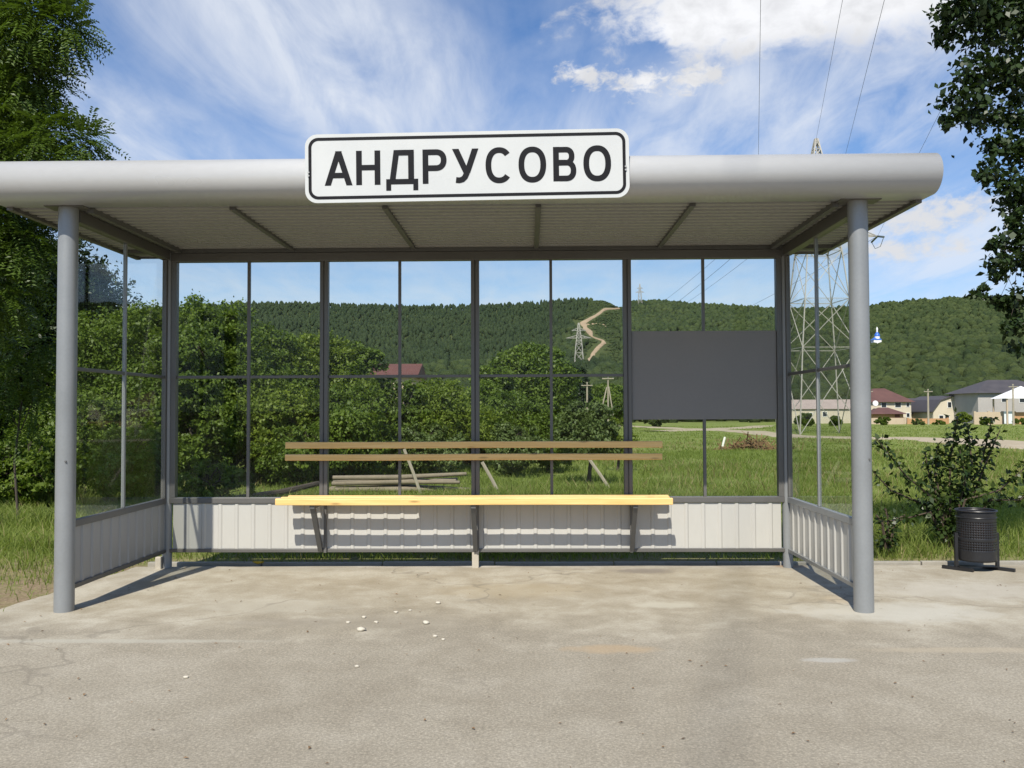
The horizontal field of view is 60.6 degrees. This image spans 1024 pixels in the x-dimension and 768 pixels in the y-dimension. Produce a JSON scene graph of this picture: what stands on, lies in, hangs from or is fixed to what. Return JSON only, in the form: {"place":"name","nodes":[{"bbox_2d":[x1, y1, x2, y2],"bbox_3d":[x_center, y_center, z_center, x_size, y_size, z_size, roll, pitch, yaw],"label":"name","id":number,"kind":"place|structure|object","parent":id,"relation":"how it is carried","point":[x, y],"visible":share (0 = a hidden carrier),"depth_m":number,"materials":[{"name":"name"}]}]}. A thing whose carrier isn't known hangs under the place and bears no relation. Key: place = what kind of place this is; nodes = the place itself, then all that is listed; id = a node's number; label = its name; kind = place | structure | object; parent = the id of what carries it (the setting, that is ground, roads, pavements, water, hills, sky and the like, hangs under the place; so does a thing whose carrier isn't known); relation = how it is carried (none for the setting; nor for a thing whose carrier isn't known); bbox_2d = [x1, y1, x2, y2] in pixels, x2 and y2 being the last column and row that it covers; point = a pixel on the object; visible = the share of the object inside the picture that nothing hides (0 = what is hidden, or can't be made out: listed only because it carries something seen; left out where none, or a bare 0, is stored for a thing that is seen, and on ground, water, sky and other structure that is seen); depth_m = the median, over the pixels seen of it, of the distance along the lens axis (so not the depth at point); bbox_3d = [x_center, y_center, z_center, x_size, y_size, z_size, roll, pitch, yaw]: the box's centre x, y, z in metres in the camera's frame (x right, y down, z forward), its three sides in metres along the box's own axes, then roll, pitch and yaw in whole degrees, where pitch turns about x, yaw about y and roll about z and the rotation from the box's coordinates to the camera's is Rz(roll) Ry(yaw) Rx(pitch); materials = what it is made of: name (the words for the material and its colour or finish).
{"place":"outdoors","nodes":[
{"label":"outdoors","id":0,"kind":"place"},
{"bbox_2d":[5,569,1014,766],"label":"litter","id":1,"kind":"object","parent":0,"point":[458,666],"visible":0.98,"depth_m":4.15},
{"bbox_2d":[0,565,1023,767],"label":"pavement","id":2,"kind":"structure","parent":0,"point":[224,704],"depth_m":4.40,"materials":[{"name":"grey concrete"}]},
{"bbox_2d":[357,627,365,631],"bbox_3d":[-0.891,1.450,5.189,0.056,0.028,0.042,0,-2,1],"label":"pebble","id":3,"kind":"object","parent":2,"relation":"on","point":[359,629],"visible":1,"depth_m":5.18,"materials":[{"name":"white stone"}]},
{"bbox_2d":[0,153,943,612],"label":"bus shelter","id":4,"kind":"object","parent":2,"relation":"on","point":[778,209],"visible":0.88,"depth_m":6.78,"materials":[{"name":"paint"}]},
{"bbox_2d":[305,128,629,203],"bbox_3d":[-0.282,-1.356,5.473,2.022,0.451,0.064,0,-2,1],"label":"place name sign","id":5,"kind":"object","parent":4,"relation":"attached to","point":[474,166],"visible":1,"depth_m":5.45,"materials":[{"name":"metal"}]},
{"bbox_2d":[275,441,672,551],"bbox_3d":[-0.303,0.924,7.099,3.161,0.909,0.322,0,-2,1],"label":"bench","id":6,"kind":"object","parent":4,"relation":"attached to","point":[314,502],"visible":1,"depth_m":7.18,"materials":[{"name":"yellow wood"}]},
{"bbox_2d":[148,560,1023,566],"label":"kerb","id":7,"kind":"structure","parent":2,"relation":"on","point":[491,563],"depth_m":7.48,"materials":[{"name":"concrete"}]},
{"bbox_2d":[942,507,1015,571],"bbox_3d":[3.760,1.257,7.075,0.314,0.488,0.438,1,-2,-36],"label":"litter bin","id":8,"kind":"object","parent":2,"relation":"on","point":[976,536],"visible":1,"depth_m":6.98,"materials":[{"name":"black metal"}]},
{"bbox_2d":[0,304,1023,608],"bbox_3d":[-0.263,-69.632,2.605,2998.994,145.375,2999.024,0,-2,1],"label":"ground","id":9,"kind":"structure","parent":0,"point":[24,594],"depth_m":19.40,"materials":[{"name":"green plant"}]},
{"bbox_2d":[0,431,83,505],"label":"leafy bush","id":10,"kind":"object","parent":9,"relation":"on","point":[33,474],"visible":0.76,"depth_m":13.28,"materials":[{"name":"green plant"}]},
{"bbox_2d":[0,313,91,514],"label":"feathery sapling","id":11,"kind":"object","parent":9,"relation":"on","point":[12,390],"visible":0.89,"depth_m":10.94,"materials":[{"name":"green plant"}]},
{"bbox_2d":[0,0,130,351],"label":"feathery tree","id":12,"kind":"object","parent":9,"relation":"on","point":[29,116],"visible":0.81,"depth_m":8.68,"materials":[{"name":"green plant"}]},
{"bbox_2d":[2,395,128,493],"bbox_3d":[-7.622,1.151,15.179,2.033,1.920,2.473,-1,-2,15],"label":"leafy bush","id":13,"kind":"object","parent":9,"relation":"on","point":[95,419],"visible":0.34,"depth_m":14.82,"materials":[{"name":"green plant"}]},
{"bbox_2d":[0,221,142,440],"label":"leafy tree","id":14,"kind":"object","parent":9,"relation":"on","point":[95,279],"visible":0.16,"depth_m":21.36,"materials":[{"name":"green plant"}]},
{"bbox_2d":[36,299,186,430],"bbox_3d":[-8.587,0.248,20.282,4.644,4.392,5.170,1,-2,-38],"label":"leafy tree","id":15,"kind":"object","parent":9,"relation":"on","point":[102,339],"visible":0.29,"depth_m":19.12,"materials":[{"name":"green plant"}]},
{"bbox_2d":[76,422,178,502],"bbox_3d":[-6.104,1.331,13.959,1.500,1.476,1.632,1,-2,-36],"label":"leafy bush","id":16,"kind":"object","parent":9,"relation":"on","point":[143,462],"visible":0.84,"depth_m":13.69,"materials":[{"name":"green plant"}]},
{"bbox_2d":[137,370,252,481],"bbox_3d":[-6.420,0.975,17.628,2.076,2.550,1.968,0,-2,1],"label":"leafy bush","id":17,"kind":"object","parent":9,"relation":"on","point":[207,423],"visible":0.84,"depth_m":17.47,"materials":[{"name":"green plant"}]},
{"bbox_2d":[121,289,278,480],"bbox_3d":[-6.695,0.148,19.679,3.136,4.482,3.329,0,-2,1],"label":"leafy tree","id":18,"kind":"object","parent":9,"relation":"on","point":[207,340],"visible":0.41,"depth_m":19.12,"materials":[{"name":"green plant"}]},
{"bbox_2d":[178,456,257,496],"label":"leafy bush","id":19,"kind":"object","parent":9,"relation":"on","point":[197,484],"visible":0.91,"depth_m":13.10,"materials":[{"name":"green plant"}]},
{"bbox_2d":[218,378,317,483],"bbox_3d":[-5.425,1.071,19.130,2.505,2.519,2.856,0,-2,1],"label":"leafy bush","id":20,"kind":"object","parent":9,"relation":"on","point":[272,406],"visible":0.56,"depth_m":18.55,"materials":[{"name":"green plant"}]},
{"bbox_2d":[231,321,319,477],"bbox_3d":[-5.904,0.459,20.866,3.424,3.980,3.547,0,-2,1],"label":"leafy tree","id":21,"kind":"object","parent":9,"relation":"on","point":[280,352],"visible":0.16,"depth_m":20.88,"materials":[{"name":"green plant"}]},
{"bbox_2d":[235,481,318,496],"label":"fallen branch","id":22,"kind":"object","parent":9,"relation":"on","point":[283,491],"visible":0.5,"depth_m":15.41,"materials":[{"name":"grey wood"}]},
{"bbox_2d":[251,425,346,485],"bbox_3d":[-4.419,1.560,18.140,1.819,1.452,2.019,-1,-2,28],"label":"leafy bush","id":23,"kind":"object","parent":9,"relation":"on","point":[298,470],"visible":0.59,"depth_m":17.76,"materials":[{"name":"green plant"}]},
{"bbox_2d":[275,328,382,429],"bbox_3d":[-4.923,0.515,21.953,3.558,3.890,3.479,1,-2,-44],"label":"leafy tree","id":24,"kind":"object","parent":9,"relation":"on","point":[311,357],"visible":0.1,"depth_m":21.60,"materials":[{"name":"green plant"}]},
{"bbox_2d":[299,382,403,474],"bbox_3d":[-3.822,1.138,19.812,2.863,2.390,3.516,0,-2,1],"label":"leafy bush","id":25,"kind":"object","parent":9,"relation":"on","point":[352,419],"visible":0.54,"depth_m":19.42,"materials":[{"name":"green plant"}]},
{"bbox_2d":[330,340,390,423],"bbox_3d":[-3.986,0.657,22.651,2.558,3.599,2.887,0,-2,1],"label":"leafy tree","id":26,"kind":"object","parent":9,"relation":"on","point":[366,357],"visible":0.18,"depth_m":22.46,"materials":[{"name":"green plant"}]},
{"bbox_2d":[369,364,426,398],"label":"red roof cottage","id":27,"kind":"structure","parent":9,"relation":"on","point":[412,369],"depth_m":71.53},
{"bbox_2d":[329,472,484,491],"bbox_3d":[-1.975,1.840,16.330,2.977,0.389,0.506,0,-2,1],"label":"log pile","id":28,"kind":"object","parent":9,"relation":"on","point":[370,481],"visible":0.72,"depth_m":16.20,"materials":[{"name":"brown wood"}]},
{"bbox_2d":[377,378,443,471],"bbox_3d":[-3.033,1.114,23.063,2.046,2.707,2.652,0,-2,-19],"label":"leafy tree","id":29,"kind":"object","parent":9,"relation":"on","point":[413,396],"visible":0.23,"depth_m":22.69,"materials":[{"name":"green plant"}]},
{"bbox_2d":[403,449,421,492],"bbox_3d":[-1.818,1.599,15.996,0.360,0.846,0.058,0,-2,1],"label":"wooden pole","id":30,"kind":"object","parent":9,"relation":"on","point":[413,473],"visible":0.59,"depth_m":15.97,"materials":[{"name":"grey wood"}]},
{"bbox_2d":[371,421,468,473],"bbox_3d":[-2.160,1.635,21.095,2.634,1.472,2.355,-1,-2,16],"label":"leafy bush","id":31,"kind":"object","parent":9,"relation":"on","point":[419,436],"visible":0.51,"depth_m":20.45,"materials":[{"name":"green plant"}]},
{"bbox_2d":[386,374,502,469],"bbox_3d":[-2.249,1.131,24.108,3.432,2.813,3.875,1,-2,-35],"label":"leafy tree","id":32,"kind":"object","parent":9,"relation":"on","point":[447,403],"visible":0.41,"depth_m":23.41,"materials":[{"name":"green plant"}]},
{"bbox_2d":[461,392,503,464],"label":"leafy tree","id":33,"kind":"object","parent":9,"relation":"on","point":[492,401],"visible":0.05,"depth_m":26.66,"materials":[{"name":"green plant"}]},
{"bbox_2d":[481,461,497,491],"bbox_3d":[-0.332,1.577,14.367,0.367,0.623,0.059,0,-2,1],"label":"wooden pole","id":34,"kind":"object","parent":9,"relation":"on","point":[488,472],"visible":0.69,"depth_m":14.35,"materials":[{"name":"grey wood"}]},
{"bbox_2d":[464,365,522,401],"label":"leafy tree","id":35,"kind":"object","parent":9,"relation":"on","point":[490,385],"visible":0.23,"depth_m":108.85,"materials":[{"name":"green plant"}]},
{"bbox_2d":[0,479,1023,610],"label":"verge grass","id":36,"kind":"structure","parent":9,"relation":"on","point":[1013,517],"depth_m":9.68,"materials":[{"name":"green plant"}]},
{"bbox_2d":[485,422,547,476],"bbox_3d":[0.233,1.691,21.820,1.639,1.553,1.741,1,-2,-29],"label":"leafy bush","id":37,"kind":"object","parent":9,"relation":"on","point":[507,433],"visible":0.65,"depth_m":21.68,"materials":[{"name":"green plant"}]},
{"bbox_2d":[491,390,556,432],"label":"leafy tree","id":38,"kind":"object","parent":9,"relation":"on","point":[517,410],"visible":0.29,"depth_m":29.48,"materials":[{"name":"green plant"}]},
{"bbox_2d":[487,341,582,418],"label":"leafy tree","id":39,"kind":"object","parent":9,"relation":"on","point":[529,358],"visible":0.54,"depth_m":116.41,"materials":[{"name":"green plant"}]},
{"bbox_2d":[524,411,574,471],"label":"leafy bush","id":40,"kind":"object","parent":9,"relation":"on","point":[542,424],"visible":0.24,"depth_m":23.66,"materials":[{"name":"green plant"}]},
{"bbox_2d":[127,295,1023,422],"bbox_3d":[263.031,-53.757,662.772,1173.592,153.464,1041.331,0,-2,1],"label":"broadleaf forest","id":41,"kind":"object","parent":9,"relation":"on","point":[917,376],"visible":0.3,"depth_m":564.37,"materials":[{"name":"green plant"}]},
{"bbox_2d":[568,323,589,361],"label":"power pylon","id":42,"kind":"object","parent":9,"relation":"on","point":[579,334],"visible":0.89,"depth_m":487.95,"materials":[{"name":"metal"}]},
{"bbox_2d":[566,363,595,407],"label":"leafy tree","id":43,"kind":"object","parent":9,"relation":"on","point":[582,392],"visible":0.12,"depth_m":127.11,"materials":[{"name":"green plant"}]},
{"bbox_2d":[548,400,620,481],"bbox_3d":[1.523,1.292,18.416,1.548,1.912,2.005,0,-2,1],"label":"fruit tree","id":44,"kind":"object","parent":9,"relation":"on","point":[575,422],"visible":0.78,"depth_m":18.15,"materials":[{"name":"green plant"}]},
{"bbox_2d":[581,382,592,408],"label":"utility pole","id":45,"kind":"object","parent":9,"relation":"on","point":[586,385],"visible":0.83,"depth_m":124.73,"materials":[{"name":"grey wood"}]},
{"bbox_2d":[588,460,608,485],"bbox_3d":[1.554,1.611,15.432,0.437,0.612,0.059,0,-2,1],"label":"wooden pole","id":46,"kind":"object","parent":9,"relation":"on","point":[598,471],"visible":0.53,"depth_m":15.41,"materials":[{"name":"grey wood"}]},
{"bbox_2d":[578,300,621,361],"bbox_3d":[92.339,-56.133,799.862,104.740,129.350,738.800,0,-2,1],"label":"hill scrub","id":47,"kind":"object","parent":9,"relation":"on","point":[608,330],"visible":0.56,"depth_m":890.86,"materials":[{"name":"green plant"}]},
{"bbox_2d":[585,382,622,419],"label":"leafy tree","id":48,"kind":"object","parent":9,"relation":"on","point":[599,389],"visible":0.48,"depth_m":165.75,"materials":[{"name":"green plant"}]},
{"bbox_2d":[602,377,613,420],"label":"utility pole","id":49,"kind":"object","parent":9,"relation":"on","point":[608,389],"visible":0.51,"depth_m":119.65,"materials":[{"name":"grey wood"}]},
{"bbox_2d":[609,416,638,470],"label":"leafy bush","id":50,"kind":"object","parent":9,"relation":"on","point":[619,436],"visible":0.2,"depth_m":23.85,"materials":[{"name":"green plant"}]},
{"bbox_2d":[635,284,642,302],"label":"power pylon","id":51,"kind":"object","parent":9,"relation":"on","point":[639,287],"visible":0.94,"depth_m":1114.81,"materials":[{"name":"metal"}]},
{"bbox_2d":[642,420,669,426],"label":"leafy bush","id":52,"kind":"object","parent":9,"relation":"on","point":[655,423],"visible":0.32,"depth_m":149.07,"materials":[{"name":"green plant"}]},
{"bbox_2d":[712,431,803,450],"bbox_3d":[11.902,2.995,42.792,4.469,1.439,2.335,0,-2,1],"label":"brush pile","id":53,"kind":"object","parent":9,"relation":"on","point":[753,443],"visible":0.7,"depth_m":42.57,"materials":[{"name":"brown wood"}]},
{"bbox_2d":[793,412,814,425],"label":"leafy bush","id":54,"kind":"object","parent":9,"relation":"on","point":[805,418],"visible":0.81,"depth_m":148.52,"materials":[{"name":"green plant"}]},
{"bbox_2d":[611,425,1023,453],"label":"meadow grass","id":55,"kind":"structure","parent":9,"relation":"on","point":[809,445],"depth_m":75.32,"materials":[{"name":"green plant"}]},
{"bbox_2d":[792,399,850,423],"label":"cream building","id":56,"kind":"structure","parent":9,"relation":"on","point":[829,407],"depth_m":183.79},
{"bbox_2d":[828,415,842,425],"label":"leafy bush","id":57,"kind":"object","parent":9,"relation":"on","point":[834,419],"visible":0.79,"depth_m":148.55,"materials":[{"name":"green plant"}]},
{"bbox_2d":[790,138,884,434],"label":"power pylon","id":58,"kind":"object","parent":9,"relation":"on","point":[816,142],"visible":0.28,"depth_m":91.82,"materials":[{"name":"metal"}]},
{"bbox_2d":[567,259,729,349],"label":"power line","id":59,"kind":"object","parent":58,"relation":"attached to","point":[669,308],"visible":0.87,"depth_m":142.01,"materials":[{"name":"metal"}]},
{"bbox_2d":[604,259,746,337],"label":"power line","id":60,"kind":"object","parent":58,"relation":"attached to","point":[691,299],"visible":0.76,"depth_m":169.54,"materials":[{"name":"metal"}]},
{"bbox_2d":[599,238,873,349],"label":"power line","id":61,"kind":"object","parent":58,"relation":"attached to","point":[769,296],"visible":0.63,"depth_m":130.78,"materials":[{"name":"metal"}]},
{"bbox_2d":[758,0,760,153],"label":"power line","id":62,"kind":"object","parent":58,"relation":"attached to","point":[759,67],"visible":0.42,"depth_m":50.27,"materials":[{"name":"metal"}]},
{"bbox_2d":[816,0,842,137],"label":"power line","id":63,"kind":"object","parent":58,"relation":"attached to","point":[830,63],"visible":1,"depth_m":60.18,"materials":[{"name":"metal"}]},
{"bbox_2d":[846,0,884,150],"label":"power line","id":64,"kind":"object","parent":58,"relation":"attached to","point":[867,66],"visible":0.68,"depth_m":51.39,"materials":[{"name":"metal"}]},
{"bbox_2d":[878,28,981,234],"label":"power line","id":65,"kind":"object","parent":58,"relation":"attached to","point":[927,136],"visible":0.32,"depth_m":59.90,"materials":[{"name":"metal"}]},
{"bbox_2d":[871,328,881,342],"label":"chapel","id":66,"kind":"structure","parent":9,"relation":"on","point":[876,339],"depth_m":588.60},
{"bbox_2d":[873,416,891,424],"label":"leafy bush","id":67,"kind":"object","parent":9,"relation":"on","point":[882,421],"visible":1,"depth_m":158.38,"materials":[{"name":"green plant"}]},
{"bbox_2d":[871,417,905,423],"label":"yard wall","id":68,"kind":"structure","parent":9,"relation":"on","point":[898,420],"depth_m":170.49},
{"bbox_2d":[871,407,906,417],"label":"porch building","id":69,"kind":"structure","parent":9,"relation":"on","point":[883,411],"depth_m":178.52,"materials":[{"name":"red brick"}]},
{"bbox_2d":[873,504,909,555],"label":"leafy shrub","id":70,"kind":"object","parent":9,"relation":"on","point":[888,539],"visible":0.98,"depth_m":7.89,"materials":[{"name":"green plant"}]},
{"bbox_2d":[871,388,914,418],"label":"brown roof house","id":71,"kind":"structure","parent":9,"relation":"on","point":[883,397],"depth_m":188.48,"materials":[{"name":"beige paint"}]},
{"bbox_2d":[881,402,886,406],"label":"window","id":72,"kind":"structure","parent":71,"relation":"in","point":[883,404],"depth_m":188.43,"materials":[{"name":"black glass"}]},
{"bbox_2d":[895,402,900,407],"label":"window","id":73,"kind":"structure","parent":71,"relation":"in","point":[897,404],"depth_m":188.34,"materials":[{"name":"glass"}]},
{"bbox_2d":[911,418,925,424],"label":"leafy bush","id":74,"kind":"object","parent":9,"relation":"on","point":[917,421],"visible":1,"depth_m":158.08,"materials":[{"name":"green plant"}]},
{"bbox_2d":[906,418,948,423],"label":"yard wall","id":75,"kind":"structure","parent":9,"relation":"on","point":[931,420],"depth_m":171.35,"materials":[{"name":"orange brick"}]},
{"bbox_2d":[924,389,932,424],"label":"utility pole","id":76,"kind":"object","parent":9,"relation":"on","point":[928,421],"visible":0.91,"depth_m":163.41,"materials":[{"name":"grey wood"}]},
{"bbox_2d":[911,395,953,422],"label":"gambrel house","id":77,"kind":"structure","parent":9,"relation":"on","point":[940,406],"depth_m":185.25,"materials":[{"name":"beige paint"}]},
{"bbox_2d":[947,402,951,407],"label":"window","id":78,"kind":"structure","parent":77,"relation":"in","point":[949,404],"depth_m":184.20,"materials":[{"name":"black glass"}]},
{"bbox_2d":[932,419,945,424],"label":"leafy bush","id":79,"kind":"object","parent":9,"relation":"on","point":[940,422],"visible":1,"depth_m":158.35,"materials":[{"name":"green plant"}]},
{"bbox_2d":[872,407,1023,551],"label":"leafy shrub","id":80,"kind":"object","parent":9,"relation":"on","point":[945,514],"visible":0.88,"depth_m":8.20,"materials":[{"name":"green plant"}]},
{"bbox_2d":[955,411,972,423],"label":"leafy bush","id":81,"kind":"object","parent":9,"relation":"on","point":[967,416],"visible":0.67,"depth_m":165.76,"materials":[{"name":"green plant"}]},
{"bbox_2d":[922,0,1023,358],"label":"broadleaf tree","id":82,"kind":"object","parent":9,"relation":"on","point":[990,17],"visible":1,"depth_m":7.23,"materials":[{"name":"green plant"}]},
{"bbox_2d":[946,380,1023,422],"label":"grey house","id":83,"kind":"structure","parent":9,"relation":"on","point":[976,397],"depth_m":176.04,"materials":[{"name":"grey paint"}]},
{"bbox_2d":[979,416,993,424],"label":"leafy bush","id":84,"kind":"object","parent":9,"relation":"on","point":[982,421],"visible":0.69,"depth_m":157.90,"materials":[{"name":"green plant"}]},
{"bbox_2d":[973,411,1003,424],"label":"yard wall","id":85,"kind":"structure","parent":9,"relation":"on","point":[977,415],"depth_m":164.23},
{"bbox_2d":[991,386,1023,423],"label":"white pavilion","id":86,"kind":"structure","parent":9,"relation":"on","point":[1019,392],"depth_m":162.80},
{"bbox_2d":[1004,411,1011,423],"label":"yard gate","id":87,"kind":"structure","parent":9,"relation":"on","point":[1009,417],"depth_m":163.77,"materials":[{"name":"white metal"}]},
{"bbox_2d":[1008,384,1017,424],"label":"utility pole","id":88,"kind":"object","parent":9,"relation":"on","point":[1013,414],"visible":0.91,"depth_m":153.23,"materials":[{"name":"grey wood"}]},
{"bbox_2d":[1014,411,1023,423],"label":"yard wall","id":89,"kind":"structure","parent":9,"relation":"on","point":[1018,415],"depth_m":164.13,"materials":[{"name":"orange brick"}]},
{"bbox_2d":[1015,418,1023,424],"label":"leafy bush","id":90,"kind":"object","parent":9,"relation":"on","point":[1021,420],"visible":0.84,"depth_m":157.53,"materials":[{"name":"green plant"}]},
{"bbox_2d":[7,447,1023,502],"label":"meadow grass","id":91,"kind":"structure","parent":0,"point":[609,476],"depth_m":21.20,"materials":[{"name":"green plant"}]},
{"bbox_2d":[21,0,1023,309],"label":"sky","id":92,"kind":"structure","parent":0,"point":[183,79],"materials":[{"name":"blue"}]},
{"bbox_2d":[580,308,619,360],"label":"hill track","id":93,"kind":"structure","parent":0,"point":[583,324],"depth_m":857.85,"materials":[{"name":"beige soil"}]},
{"bbox_2d":[650,425,770,431],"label":"dirt track","id":94,"kind":"structure","parent":0,"point":[674,430],"depth_m":124.08,"materials":[{"name":"beige soil"}]},
{"bbox_2d":[620,426,1023,448],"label":"dirt road","id":95,"kind":"structure","parent":0,"point":[1013,444],"depth_m":70.25,"materials":[{"name":"beige soil"}]}
]}

